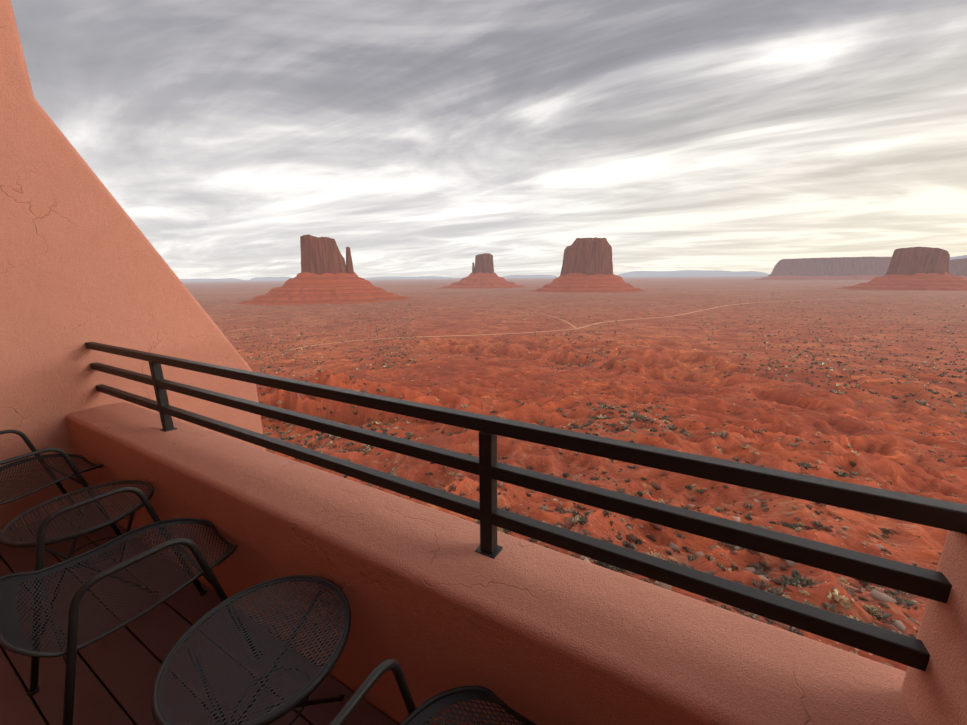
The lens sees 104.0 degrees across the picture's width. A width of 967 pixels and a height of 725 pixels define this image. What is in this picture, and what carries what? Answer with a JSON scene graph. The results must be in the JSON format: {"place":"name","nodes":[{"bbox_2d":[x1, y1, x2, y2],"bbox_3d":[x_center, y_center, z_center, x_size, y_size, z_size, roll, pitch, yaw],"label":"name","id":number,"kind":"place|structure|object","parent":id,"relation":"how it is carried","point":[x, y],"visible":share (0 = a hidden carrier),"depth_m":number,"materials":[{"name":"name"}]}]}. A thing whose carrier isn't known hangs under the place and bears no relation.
{"place":"outdoors","nodes":[
{"label":"outdoors","id":0,"kind":"place"},
{"bbox_2d":[11,0,966,279],"label":"sky","id":1,"kind":"structure","parent":0,"point":[417,137],"materials":[{"name":"grey"}]},
{"bbox_2d":[285,298,855,350],"bbox_3d":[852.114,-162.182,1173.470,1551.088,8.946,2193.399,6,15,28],"label":"valley road","id":2,"kind":"structure","parent":0,"point":[547,331],"depth_m":810.27,"materials":[{"name":"beige soil"}]},
{"bbox_2d":[182,276,966,671],"bbox_3d":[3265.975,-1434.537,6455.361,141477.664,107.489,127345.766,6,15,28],"label":"desert terrain","id":3,"kind":"structure","parent":0,"point":[504,380],"depth_m":306.28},
{"bbox_2d":[236,234,410,305],"bbox_3d":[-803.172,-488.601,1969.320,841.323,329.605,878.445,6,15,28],"label":"butte","id":4,"kind":"object","parent":3,"relation":"on","point":[327,275],"visible":0.96,"depth_m":1872.98,"materials":[{"name":"stone"}]},
{"bbox_2d":[437,253,524,288],"bbox_3d":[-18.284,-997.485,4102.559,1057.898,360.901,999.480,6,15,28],"label":"butte","id":5,"kind":"object","parent":3,"relation":"on","point":[482,275],"visible":1,"depth_m":4000.82,"materials":[{"name":"stone"}]},
{"bbox_2d":[180,255,966,281],"bbox_3d":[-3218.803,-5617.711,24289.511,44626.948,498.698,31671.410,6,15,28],"label":"distant hills","id":6,"kind":"structure","parent":3,"relation":"on","point":[685,273],"depth_m":27734.18,"materials":[{"name":"grey"}]},
{"bbox_2d":[199,291,966,417],"bbox_3d":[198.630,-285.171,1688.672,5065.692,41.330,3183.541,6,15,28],"label":"shrubs","id":7,"kind":"object","parent":3,"relation":"on","point":[840,376],"visible":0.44,"depth_m":521.39,"materials":[{"name":"green plant"}]},
{"bbox_2d":[530,237,644,292],"bbox_3d":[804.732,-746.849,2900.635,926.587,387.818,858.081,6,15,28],"label":"butte","id":8,"kind":"object","parent":3,"relation":"on","point":[587,265],"visible":0.96,"depth_m":2753.65,"materials":[{"name":"stone"}]},
{"bbox_2d":[262,373,955,634],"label":"rocks","id":9,"kind":"object","parent":3,"relation":"on","point":[874,593],"visible":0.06,"depth_m":27.43,"materials":[{"name":"stone"}]},
{"bbox_2d":[256,367,966,496],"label":"shrubs","id":10,"kind":"object","parent":3,"relation":"on","point":[634,413],"visible":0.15,"depth_m":91.20,"materials":[{"name":"green plant"}]},
{"bbox_2d":[343,428,941,666],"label":"shrubs","id":11,"kind":"object","parent":3,"relation":"on","point":[872,610],"visible":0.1,"depth_m":24.25,"materials":[{"name":"green plant"}]},
{"bbox_2d":[753,257,891,279],"bbox_3d":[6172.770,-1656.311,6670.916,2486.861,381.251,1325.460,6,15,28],"label":"long mesa","id":12,"kind":"structure","parent":3,"relation":"on","point":[851,268],"depth_m":6480.50,"materials":[{"name":"stone"}]},
{"bbox_2d":[832,247,966,290],"bbox_3d":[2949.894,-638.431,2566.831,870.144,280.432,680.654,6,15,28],"label":"butte","id":13,"kind":"object","parent":3,"relation":"on","point":[920,268],"visible":1,"depth_m":2479.57,"materials":[{"name":"stone"}]},
{"bbox_2d":[949,258,966,279],"bbox_3d":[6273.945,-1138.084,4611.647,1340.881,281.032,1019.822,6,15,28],"label":"mesa","id":14,"kind":"structure","parent":3,"relation":"on","point":[957,267],"depth_m":4726.20,"materials":[{"name":"stone"}]},
{"bbox_3d":[-4.192,5.797,-3.353,21.940,15.200,14.123,6,15,28],"label":"hotel block","id":15,"kind":"object","parent":3,"relation":"on","visible":0},
{"bbox_2d":[0,558,134,724],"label":"floor board gaps","id":16,"kind":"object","parent":15,"relation":"on","point":[27,690],"depth_m":1.44,"materials":[{"name":"black"}]},
{"bbox_2d":[0,430,121,535],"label":"arm chair","id":17,"kind":"object","parent":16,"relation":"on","point":[48,470],"visible":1,"depth_m":2.10,"materials":[{"name":"black metal"}]},
{"bbox_2d":[0,480,157,634],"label":"side table","id":18,"kind":"object","parent":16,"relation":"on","point":[21,542],"visible":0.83,"depth_m":1.66,"materials":[{"name":"black metal"}]},
{"bbox_2d":[0,487,261,724],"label":"arm chair","id":19,"kind":"object","parent":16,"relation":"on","point":[13,638],"visible":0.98,"depth_m":1.31,"materials":[{"name":"black metal"}]},
{"bbox_2d":[0,504,398,724],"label":"deck boards","id":20,"kind":"object","parent":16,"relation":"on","point":[124,663],"visible":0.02,"depth_m":1.48,"materials":[{"name":"brown wood"}]},
{"bbox_2d":[151,575,351,724],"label":"side table","id":21,"kind":"object","parent":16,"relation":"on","point":[275,711],"visible":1,"depth_m":1.03,"materials":[{"name":"black metal"}]},
{"bbox_2d":[329,659,537,724],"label":"arm chair","id":22,"kind":"object","parent":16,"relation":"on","point":[423,712],"visible":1,"depth_m":0.91,"materials":[{"name":"black metal"}]},
{"bbox_2d":[0,0,265,531],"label":"divider wall","id":23,"kind":"structure","parent":15,"relation":"on","point":[82,261],"depth_m":2.40,"materials":[{"name":"paint"}]},
{"bbox_2d":[65,402,915,724],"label":"parapet wall","id":24,"kind":"structure","parent":15,"relation":"on","point":[525,628],"depth_m":1.10,"materials":[{"name":"paint"}]},
{"bbox_2d":[85,342,966,670],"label":"railing","id":25,"kind":"object","parent":24,"relation":"on","point":[487,468],"visible":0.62,"depth_m":0.94,"materials":[{"name":"metal"}]},
{"bbox_2d":[900,530,966,724],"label":"divider wall","id":26,"kind":"structure","parent":15,"relation":"on","point":[935,693],"depth_m":0.67,"materials":[{"name":"paint"}]}
]}

